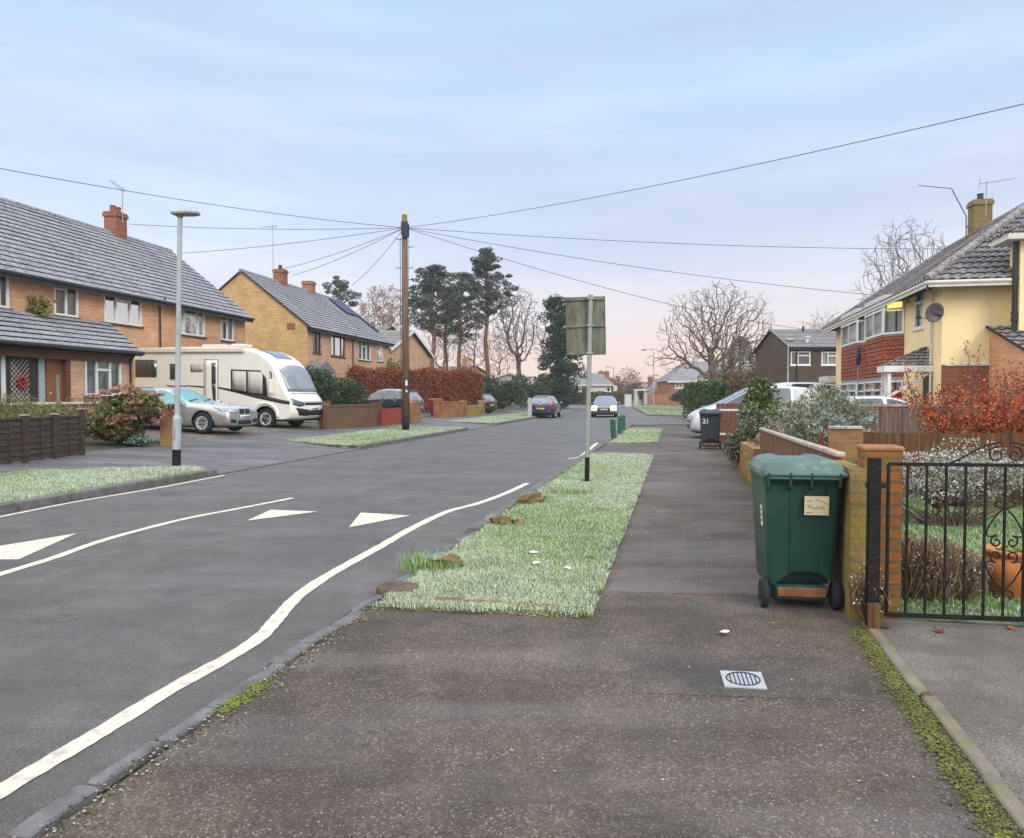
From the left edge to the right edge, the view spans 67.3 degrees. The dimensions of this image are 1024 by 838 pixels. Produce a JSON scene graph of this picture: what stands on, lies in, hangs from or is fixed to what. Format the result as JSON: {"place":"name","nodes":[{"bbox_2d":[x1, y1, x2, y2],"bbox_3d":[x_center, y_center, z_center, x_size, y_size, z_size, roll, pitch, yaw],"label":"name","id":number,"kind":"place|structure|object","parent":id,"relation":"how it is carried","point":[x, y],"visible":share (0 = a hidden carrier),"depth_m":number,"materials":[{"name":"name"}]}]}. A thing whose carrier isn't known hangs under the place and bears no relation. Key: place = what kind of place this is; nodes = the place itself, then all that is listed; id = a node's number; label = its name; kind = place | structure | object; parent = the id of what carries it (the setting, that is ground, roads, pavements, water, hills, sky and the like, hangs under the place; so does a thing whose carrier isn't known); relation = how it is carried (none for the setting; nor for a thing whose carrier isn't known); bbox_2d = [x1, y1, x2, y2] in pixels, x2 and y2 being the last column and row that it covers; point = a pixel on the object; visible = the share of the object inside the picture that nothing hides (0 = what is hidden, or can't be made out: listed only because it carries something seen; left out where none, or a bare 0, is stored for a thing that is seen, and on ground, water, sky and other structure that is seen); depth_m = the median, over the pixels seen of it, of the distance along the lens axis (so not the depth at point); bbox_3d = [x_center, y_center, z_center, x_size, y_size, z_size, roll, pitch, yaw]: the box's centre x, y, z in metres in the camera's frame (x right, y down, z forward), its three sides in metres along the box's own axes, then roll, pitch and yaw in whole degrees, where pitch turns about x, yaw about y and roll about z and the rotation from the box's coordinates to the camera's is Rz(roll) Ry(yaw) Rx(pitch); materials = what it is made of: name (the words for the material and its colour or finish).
{"place":"outdoors","nodes":[
{"label":"outdoors","id":0,"kind":"place"},
{"bbox_2d":[0,465,203,502],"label":"verge","id":1,"kind":"structure","parent":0,"point":[89,488],"depth_m":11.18,"materials":[{"name":"green plant"}]},
{"bbox_2d":[54,441,355,473],"bbox_3d":[-6.245,0.863,18.122,2.900,0.105,9.503,0,2,11],"label":"crossover","id":2,"kind":"object","parent":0,"point":[226,459],"visible":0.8,"depth_m":17.64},
{"bbox_2d":[170,208,200,465],"bbox_3d":[-6.505,-1.611,15.344,0.629,5.150,0.320,0,2,6],"label":"street lamp","id":3,"kind":"object","parent":2,"relation":"on","point":[181,213],"visible":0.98,"depth_m":15.33,"materials":[{"name":"grey paint"}]},
{"bbox_2d":[143,423,321,441],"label":"motorhome drive","id":4,"kind":"structure","parent":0,"point":[188,434],"depth_m":25.02,"materials":[{"name":"concrete"}]},
{"bbox_2d":[130,387,257,432],"bbox_3d":[-10.602,-0.315,24.797,4.578,1.443,2.205,0,2,15],"label":"saloon car","id":5,"kind":"object","parent":4,"relation":"on","point":[200,413],"visible":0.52,"depth_m":23.82,"materials":[{"name":"silver metal"}]},
{"bbox_2d":[134,344,322,427],"bbox_3d":[-10.787,-1.285,29.479,7.097,3.138,2.520,1,2,15],"label":"motorhome","id":6,"kind":"object","parent":4,"relation":"on","point":[271,387],"visible":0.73,"depth_m":28.38,"materials":[{"name":"white plastic"}]},
{"bbox_2d":[204,359,217,400],"bbox_3d":[-11.146,-1.257,28.497,0.600,1.905,0.047,1,2,15],"label":"door","id":7,"kind":"structure","parent":6,"relation":"in","point":[210,365],"depth_m":28.47,"materials":[{"name":"white plastic"}]},
{"bbox_2d":[0,405,577,473],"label":"pavement","id":8,"kind":"structure","parent":0,"point":[108,456],"depth_m":19.49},
{"bbox_2d":[481,380,528,409],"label":"evergreen shrub","id":9,"kind":"object","parent":8,"relation":"on","point":[505,394],"visible":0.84,"depth_m":59.37,"materials":[{"name":"green plant"}]},
{"bbox_2d":[499,374,550,407],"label":"evergreen shrub","id":10,"kind":"object","parent":8,"relation":"on","point":[533,392],"visible":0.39,"depth_m":69.73,"materials":[{"name":"green plant"}]},
{"bbox_2d":[85,404,527,451],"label":"garden ground","id":11,"kind":"structure","parent":0,"point":[91,444],"depth_m":20.17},
{"bbox_2d":[0,408,85,463],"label":"panel fence","id":12,"kind":"object","parent":11,"relation":"on","point":[24,438],"visible":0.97,"depth_m":15.59,"materials":[{"name":"brown wood"}]},
{"bbox_2d":[0,392,112,429],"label":"garden shrub","id":13,"kind":"object","parent":11,"relation":"on","point":[42,410],"visible":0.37,"depth_m":17.64,"materials":[{"name":"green plant"}]},
{"bbox_2d":[76,383,173,444],"bbox_3d":[-9.830,-0.138,19.585,2.473,1.570,2.120,0,2,0],"label":"hydrangea","id":14,"kind":"object","parent":11,"relation":"on","point":[134,405],"visible":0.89,"depth_m":19.17,"materials":[{"name":"green plant"}]},
{"bbox_2d":[0,180,254,403],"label":"terraced house","id":15,"kind":"structure","parent":11,"relation":"on","point":[111,285],"depth_m":27.06,"materials":[{"name":"orange brick"}]},
{"bbox_2d":[5,356,31,402],"bbox_3d":[-13.571,-0.737,21.192,0.068,2.150,0.865,0,2,10],"label":"door","id":16,"kind":"structure","parent":15,"relation":"in","point":[16,367],"depth_m":21.10,"materials":[{"name":"white wood"}]},
{"bbox_2d":[45,358,62,401],"bbox_3d":[-13.315,-0.779,22.562,0.108,2.150,0.827,0,2,10],"label":"door","id":17,"kind":"structure","parent":15,"relation":"in","point":[53,367],"depth_m":22.39,"materials":[{"name":"orange wood"}]},
{"bbox_2d":[54,286,80,318],"bbox_3d":[-15.048,-4.028,25.916,0.230,1.293,1.215,0,2,10],"label":"window","id":18,"kind":"structure","parent":15,"relation":"in","point":[65,306],"depth_m":25.95,"materials":[{"name":"white plastic"}]},
{"bbox_2d":[84,361,121,397],"bbox_3d":[-12.911,-1.295,24.267,0.230,1.273,1.769,0,2,10],"label":"window","id":19,"kind":"structure","parent":15,"relation":"in","point":[98,375],"depth_m":24.34,"materials":[{"name":"white plastic"}]},
{"bbox_2d":[104,296,143,328],"bbox_3d":[-14.557,-4.106,28.752,0.230,1.292,2.218,0,2,10],"label":"window","id":20,"kind":"structure","parent":15,"relation":"in","point":[117,311],"depth_m":28.76,"materials":[{"name":"white plastic"}]},
{"bbox_2d":[181,310,206,338],"bbox_3d":[-13.984,-4.228,33.076,0.560,1.476,2.442,0,2,10],"label":"window","id":21,"kind":"structure","parent":15,"relation":"in","point":[192,323],"depth_m":33.21,"materials":[{"name":"white plastic"}]},
{"bbox_2d":[219,225,394,400],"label":"semi detached house","id":22,"kind":"structure","parent":11,"relation":"on","point":[306,324],"depth_m":46.22,"materials":[{"name":"brick"}]},
{"bbox_2d":[322,275,361,307],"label":"pine tree","id":23,"kind":"object","parent":11,"relation":"on","point":[340,284],"visible":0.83,"depth_m":93.82,"materials":[{"name":"green plant"}]},
{"bbox_2d":[322,403,382,429],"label":"brick wall","id":24,"kind":"structure","parent":11,"relation":"on","point":[348,416],"depth_m":30.97,"materials":[{"name":"brown brick"}]},
{"bbox_2d":[355,282,414,329],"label":"bare tree","id":25,"kind":"object","parent":11,"relation":"on","point":[383,312],"visible":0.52,"depth_m":91.18,"materials":[{"name":"brown plant"}]},
{"bbox_2d":[380,330,434,370],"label":"gabled house","id":26,"kind":"structure","parent":11,"relation":"on","point":[420,354],"depth_m":65.92,"materials":[{"name":"brick"}]},
{"bbox_2d":[344,363,485,410],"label":"beech hedge","id":27,"kind":"object","parent":11,"relation":"on","point":[444,385],"visible":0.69,"depth_m":50.83,"materials":[{"name":"brown plant"}]},
{"bbox_2d":[401,264,470,367],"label":"pine tree","id":28,"kind":"object","parent":11,"relation":"on","point":[434,275],"visible":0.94,"depth_m":75.02,"materials":[{"name":"green plant"}]},
{"bbox_2d":[433,401,466,417],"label":"brick wall","id":29,"kind":"structure","parent":11,"relation":"on","point":[443,409],"depth_m":45.50,"materials":[{"name":"orange brick"}]},
{"bbox_2d":[437,271,487,375],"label":"pine tree","id":30,"kind":"object","parent":11,"relation":"on","point":[461,284],"visible":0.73,"depth_m":79.33,"materials":[{"name":"green plant"}]},
{"bbox_2d":[465,247,522,376],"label":"pine tree","id":31,"kind":"object","parent":11,"relation":"on","point":[487,260],"visible":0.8,"depth_m":81.36,"materials":[{"name":"green plant"}]},
{"bbox_2d":[490,286,541,404],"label":"bare tree","id":32,"kind":"object","parent":11,"relation":"on","point":[517,355],"visible":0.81,"depth_m":83.58,"materials":[{"name":"brown plant"}]},
{"bbox_2d":[0,405,685,837],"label":"road","id":33,"kind":"structure","parent":0,"point":[96,635],"depth_m":6.62,"materials":[{"name":"grey asphalt"}]},
{"bbox_2d":[0,533,75,558],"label":"road marking","id":34,"kind":"object","parent":33,"relation":"on","point":[17,550],"visible":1,"depth_m":7.55,"materials":[{"name":"paint"}]},
{"bbox_2d":[0,469,216,513],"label":"kerb","id":35,"kind":"structure","parent":33,"relation":"on","point":[23,504],"depth_m":11.39,"materials":[{"name":"stone"}]},
{"bbox_2d":[0,498,293,575],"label":"road marking","id":36,"kind":"object","parent":33,"relation":"on","point":[64,553],"visible":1,"depth_m":7.92,"materials":[{"name":"paint"}]},
{"bbox_2d":[0,483,529,798],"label":"road marking","id":37,"kind":"object","parent":33,"relation":"on","point":[13,783],"visible":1,"depth_m":4.02,"materials":[{"name":"paint"}]},
{"bbox_2d":[356,428,467,449],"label":"kerb","id":38,"kind":"structure","parent":33,"relation":"on","point":[382,443],"depth_m":24.96,"materials":[{"name":"stone"}]},
{"bbox_2d":[532,395,561,417],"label":"hatchback car","id":39,"kind":"object","parent":33,"relation":"on","point":[545,405],"visible":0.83,"depth_m":49.70,"materials":[{"name":"blue metal"}]},
{"bbox_2d":[591,396,620,416],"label":"saloon car","id":40,"kind":"object","parent":33,"relation":"on","point":[604,405],"visible":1,"depth_m":51.76,"materials":[{"name":"white metal"}]},
{"bbox_2d":[682,379,730,418],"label":"clipped hedge","id":41,"kind":"object","parent":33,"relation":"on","point":[704,392],"visible":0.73,"depth_m":48.20,"materials":[{"name":"green plant"}]},
{"bbox_2d":[286,426,462,447],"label":"verge","id":42,"kind":"structure","parent":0,"point":[343,446],"depth_m":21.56,"materials":[{"name":"green plant"}]},
{"bbox_2d":[396,214,413,429],"bbox_3d":[-4.142,-3.648,29.678,0.656,8.418,0.354,1,2,23],"label":"telegraph pole","id":43,"kind":"object","parent":42,"relation":"on","point":[405,343],"visible":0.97,"depth_m":29.61,"materials":[{"name":"brown wood"}]},
{"bbox_2d":[0,0,1023,388],"label":"sky","id":44,"kind":"structure","parent":0,"point":[373,112],"materials":[{"name":"blue"}]},
{"bbox_2d":[372,452,653,616],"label":"verge","id":45,"kind":"structure","parent":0,"point":[512,609],"depth_m":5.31,"materials":[{"name":"green plant"}]},
{"bbox_2d":[394,547,463,571],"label":"grass","id":46,"kind":"structure","parent":45,"relation":"on","point":[410,563],"depth_m":6.38,"materials":[{"name":"green plant"}]},
{"bbox_2d":[566,294,605,480],"bbox_3d":[1.221,-0.450,12.758,0.670,3.208,0.132,0,2,6],"label":"road sign","id":47,"kind":"object","parent":45,"relation":"on","point":[585,326],"visible":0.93,"depth_m":12.76,"materials":[{"name":"grey metal"}]},
{"bbox_2d":[41,400,1023,837],"bbox_3d":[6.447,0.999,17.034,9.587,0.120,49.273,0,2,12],"label":"pavement","id":48,"kind":"structure","parent":0,"point":[355,730],"depth_m":3.31,"materials":[{"name":"grey asphalt"}]},
{"bbox_2d":[7,532,474,837],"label":"kerb","id":49,"kind":"structure","parent":48,"relation":"on","point":[29,827],"depth_m":3.28,"materials":[{"name":"grey concrete"}]},
{"bbox_2d":[12,534,470,837],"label":"moss","id":50,"kind":"object","parent":48,"relation":"on","point":[108,787],"visible":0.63,"depth_m":3.27,"materials":[{"name":"plant"}]},
{"bbox_2d":[468,426,630,532],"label":"kerb","id":51,"kind":"structure","parent":48,"relation":"on","point":[477,526],"depth_m":11.45,"materials":[{"name":"stone"}]},
{"bbox_2d":[536,294,591,407],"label":"conifer tree","id":52,"kind":"object","parent":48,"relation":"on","point":[555,315],"visible":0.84,"depth_m":79.02,"materials":[{"name":"green plant"}]},
{"bbox_2d":[572,370,613,391],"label":"brick house","id":53,"kind":"structure","parent":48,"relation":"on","point":[600,381],"depth_m":130.68,"materials":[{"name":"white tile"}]},
{"bbox_2d":[607,566,760,595],"bbox_3d":[1.473,1.335,6.136,1.422,0.120,0.931,0,2,7],"label":"pavement patch","id":54,"kind":"object","parent":48,"relation":"on","point":[699,580],"visible":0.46,"depth_m":6.08,"materials":[{"name":"grey asphalt"}]},
{"bbox_2d":[699,409,721,448],"bbox_3d":[5.453,0.264,21.181,0.610,1.090,0.769,0,2,14],"label":"wheelie bin","id":55,"kind":"object","parent":48,"relation":"on","point":[710,419],"visible":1,"depth_m":20.92,"materials":[{"name":"plastic"}]},
{"bbox_2d":[716,403,746,442],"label":"timber gate","id":56,"kind":"structure","parent":48,"relation":"on","point":[728,421],"depth_m":22.55,"materials":[{"name":"red wood"}]},
{"bbox_2d":[720,670,766,689],"bbox_3d":[1.190,1.347,3.961,0.211,0.031,0.234,0,2,9],"label":"access cover","id":57,"kind":"object","parent":48,"relation":"on","point":[743,679],"visible":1,"depth_m":3.94,"materials":[{"name":"metal"}]},
{"bbox_2d":[630,660,873,700],"bbox_3d":[1.261,1.403,3.981,1.319,0.120,0.572,0,2,0],"label":"trench patch","id":58,"kind":"object","parent":48,"relation":"on","point":[846,680],"visible":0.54,"depth_m":3.96,"materials":[{"name":"grey asphalt"}]},
{"bbox_2d":[748,453,848,609],"bbox_3d":[2.007,0.779,5.479,0.549,1.041,0.730,0,2,8],"label":"wheelie bin","id":59,"kind":"object","parent":48,"relation":"on","point":[796,502],"visible":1,"depth_m":5.24,"materials":[{"name":"plastic"}]},
{"bbox_2d":[856,444,904,619],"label":"gate pier","id":60,"kind":"structure","parent":48,"relation":"on","point":[886,453],"depth_m":5.02,"materials":[{"name":"orange brick"}]},
{"bbox_2d":[848,625,1023,837],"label":"moss","id":61,"kind":"object","parent":48,"relation":"on","point":[1000,823],"visible":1,"depth_m":3.17,"materials":[{"name":"plant"}]},
{"bbox_2d":[522,406,591,412],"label":"crossover","id":62,"kind":"object","parent":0,"point":[569,409],"visible":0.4,"depth_m":79.30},
{"bbox_2d":[609,427,662,443],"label":"grass","id":63,"kind":"structure","parent":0,"point":[636,435],"depth_m":26.90,"materials":[{"name":"plant"}]},
{"bbox_2d":[642,407,687,416],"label":"grass verge","id":64,"kind":"structure","parent":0,"point":[674,415],"depth_m":56.79,"materials":[{"name":"plant"}]},
{"bbox_2d":[642,280,774,380],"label":"oak tree","id":65,"kind":"object","parent":64,"relation":"on","point":[713,363],"visible":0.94,"depth_m":69.50,"materials":[{"name":"brown plant"}]},
{"bbox_2d":[752,326,835,383],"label":"brown house","id":66,"kind":"structure","parent":64,"relation":"on","point":[812,355],"depth_m":56.81,"materials":[{"name":"brick"}]},
{"bbox_2d":[854,216,944,301],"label":"bare tree","id":67,"kind":"object","parent":64,"relation":"on","point":[892,262],"visible":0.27,"depth_m":61.58,"materials":[{"name":"grey plant"}]},
{"bbox_2d":[655,361,732,402],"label":"brick house","id":68,"kind":"structure","parent":0,"point":[670,382],"depth_m":113.61,"materials":[{"name":"tile"}]},
{"bbox_2d":[860,619,1023,805],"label":"gate drive","id":69,"kind":"structure","parent":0,"point":[970,677],"depth_m":4.00,"materials":[{"name":"concrete"}]},
{"bbox_2d":[848,561,898,622],"bbox_3d":[2.295,1.109,4.928,0.277,0.416,0.288,0,2,0],"label":"frosted weed","id":70,"kind":"object","parent":69,"relation":"on","point":[859,598],"visible":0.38,"depth_m":4.93,"materials":[{"name":"plant"}]},
{"bbox_2d":[863,442,1023,629],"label":"iron gate","id":71,"kind":"structure","parent":69,"relation":"on","point":[874,485],"depth_m":4.79,"materials":[{"name":"black metal"}]},
{"bbox_2d":[863,622,1023,834],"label":"edging strip","id":72,"kind":"object","parent":69,"relation":"on","point":[998,787],"visible":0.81,"depth_m":3.25,"materials":[{"name":"concrete"}]},
{"bbox_2d":[900,496,1023,626],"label":"front lawn","id":73,"kind":"structure","parent":0,"point":[1016,624],"depth_m":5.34,"materials":[{"name":"plant"}]},
{"bbox_2d":[901,528,941,599],"bbox_3d":[2.850,1.045,5.574,0.567,0.503,0.555,0,2,0],"label":"lavender","id":74,"kind":"object","parent":73,"relation":"on","point":[914,584],"visible":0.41,"depth_m":5.45,"materials":[{"name":"plant"}]},
{"bbox_2d":[856,437,1023,526],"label":"frosted shrub","id":75,"kind":"object","parent":73,"relation":"on","point":[975,483],"visible":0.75,"depth_m":8.50,"materials":[{"name":"white plant"}]},
{"bbox_2d":[902,534,978,601],"bbox_3d":[3.042,1.056,5.538,0.544,0.483,0.544,0,2,0],"label":"lavender","id":76,"kind":"object","parent":73,"relation":"on","point":[935,588],"visible":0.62,"depth_m":5.42,"materials":[{"name":"plant"}]},
{"bbox_2d":[863,432,1023,500],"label":"board fence","id":77,"kind":"object","parent":73,"relation":"on","point":[912,442],"visible":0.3,"depth_m":10.94,"materials":[{"name":"brown wood"}]},
{"bbox_2d":[950,546,993,600],"bbox_3d":[3.240,1.105,5.548,0.404,0.385,0.417,0,2,0],"label":"lavender","id":78,"kind":"object","parent":73,"relation":"on","point":[973,589],"visible":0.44,"depth_m":5.43,"materials":[{"name":"plant"}]},
{"bbox_2d":[982,543,1021,599],"bbox_3d":[3.649,1.095,5.603,0.410,0.391,0.410,0,2,0],"label":"terracotta pot","id":79,"kind":"object","parent":73,"relation":"on","point":[1012,570],"visible":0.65,"depth_m":5.50,"materials":[{"name":"ceramic"}]},
{"bbox_2d":[910,497,1015,626],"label":"gardens","id":80,"kind":"object","parent":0,"point":[960,623],"depth_m":4.98,"materials":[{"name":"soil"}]},
{"bbox_2d":[725,432,759,484],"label":"brick wall","id":81,"kind":"structure","parent":80,"relation":"on","point":[752,451],"depth_m":13.56,"materials":[{"name":"yellow brick"}]},
{"bbox_2d":[722,400,774,465],"bbox_3d":[4.733,0.307,15.440,0.984,1.394,1.104,0,2,0],"label":"hebe shrub","id":82,"kind":"object","parent":80,"relation":"on","point":[747,432],"visible":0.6,"depth_m":15.36,"materials":[{"name":"green plant"}]},
{"bbox_2d":[736,375,782,429],"bbox_3d":[6.418,-0.151,20.002,1.162,2.002,1.040,0,2,0],"label":"ivy shrub","id":83,"kind":"object","parent":80,"relation":"on","point":[757,392],"visible":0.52,"depth_m":19.86,"materials":[{"name":"green plant"}]},
{"bbox_2d":[759,428,845,459],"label":"garden wall","id":84,"kind":"structure","parent":80,"relation":"on","point":[774,442],"depth_m":8.54,"materials":[{"name":"brown brick"}]},
{"bbox_2d":[766,381,878,446],"bbox_3d":[5.623,0.152,14.242,2.078,1.760,1.782,0,2,0],"label":"hebe shrub","id":85,"kind":"object","parent":80,"relation":"on","point":[794,421],"visible":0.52,"depth_m":13.91,"materials":[{"name":"green plant"}]},
{"bbox_2d":[811,410,878,446],"bbox_3d":[5.406,0.463,12.431,1.018,1.247,0.672,0,2,0],"label":"euphorbia","id":86,"kind":"object","parent":80,"relation":"on","point":[866,420],"visible":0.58,"depth_m":12.51,"materials":[{"name":"green plant"}]},
{"bbox_2d":[828,426,862,463],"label":"brick pier","id":87,"kind":"structure","parent":80,"relation":"on","point":[846,439],"depth_m":10.99,"materials":[{"name":"brick"}]},
{"bbox_2d":[829,460,866,619],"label":"garden wall","id":88,"kind":"structure","parent":80,"relation":"on","point":[850,554],"depth_m":5.04,"materials":[{"name":"yellow brick"}]},
{"bbox_2d":[854,404,979,432],"bbox_3d":[9.476,0.326,17.050,3.539,1.285,0.070,1,2,19],"label":"board fence","id":89,"kind":"object","parent":80,"relation":"on","point":[889,421],"visible":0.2,"depth_m":17.30,"materials":[{"name":"brown wood"}]},
{"bbox_2d":[820,178,1023,404],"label":"semi detached house","id":90,"kind":"structure","parent":80,"relation":"on","point":[968,286],"depth_m":24.09,"materials":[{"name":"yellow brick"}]},
{"bbox_2d":[864,299,882,339],"bbox_3d":[13.987,-3.782,29.639,0.170,1.293,2.868,0,2,13],"label":"window","id":91,"kind":"structure","parent":90,"relation":"in","point":[875,317],"depth_m":29.64,"materials":[{"name":"white plastic"}]},
{"bbox_2d":[882,301,917,334],"bbox_3d":[14.016,-3.730,27.984,0.500,1.493,1.235,-1,2,-29],"label":"window","id":92,"kind":"structure","parent":90,"relation":"in","point":[893,313],"depth_m":28.01,"materials":[{"name":"white plastic"}]},
{"bbox_2d":[865,335,1023,432],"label":"berry shrub","id":93,"kind":"object","parent":80,"relation":"on","point":[963,388],"visible":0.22,"depth_m":13.15,"materials":[{"name":"red plant"}]},
{"bbox_2d":[892,384,1023,433],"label":"berry shrub","id":94,"kind":"object","parent":80,"relation":"on","point":[981,423],"visible":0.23,"depth_m":11.71,"materials":[{"name":"red plant"}]},
{"bbox_2d":[938,361,1023,431],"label":"berry shrub","id":95,"kind":"object","parent":80,"relation":"on","point":[983,396],"visible":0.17,"depth_m":12.39,"materials":[{"name":"red plant"}]},
{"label":"far drive","id":96,"kind":"structure","parent":0,"visible":0},
{"bbox_2d":[305,364,341,404],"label":"evergreen shrub","id":97,"kind":"object","parent":96,"relation":"on","point":[323,387],"visible":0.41,"depth_m":34.93,"materials":[{"name":"green plant"}]},
{"bbox_2d":[327,378,370,404],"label":"evergreen shrub","id":98,"kind":"object","parent":96,"relation":"on","point":[347,391],"visible":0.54,"depth_m":37.16,"materials":[{"name":"green plant"}]},
{"bbox_2d":[360,389,423,412],"bbox_3d":[-6.743,-0.831,40.591,4.129,1.525,2.120,1,2,19],"label":"hatchback car","id":99,"kind":"object","parent":96,"relation":"on","point":[389,398],"visible":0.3,"depth_m":39.73,"materials":[{"name":"grey metal"}]},
{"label":"neighbour drive","id":100,"kind":"structure","parent":0,"visible":0},
{"bbox_2d":[686,386,819,432],"bbox_3d":[8.337,-0.249,26.604,4.467,1.775,2.225,0,2,5],"label":"people carrier","id":101,"kind":"object","parent":100,"relation":"on","point":[693,417],"visible":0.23,"depth_m":25.92,"materials":[{"name":"white metal"}]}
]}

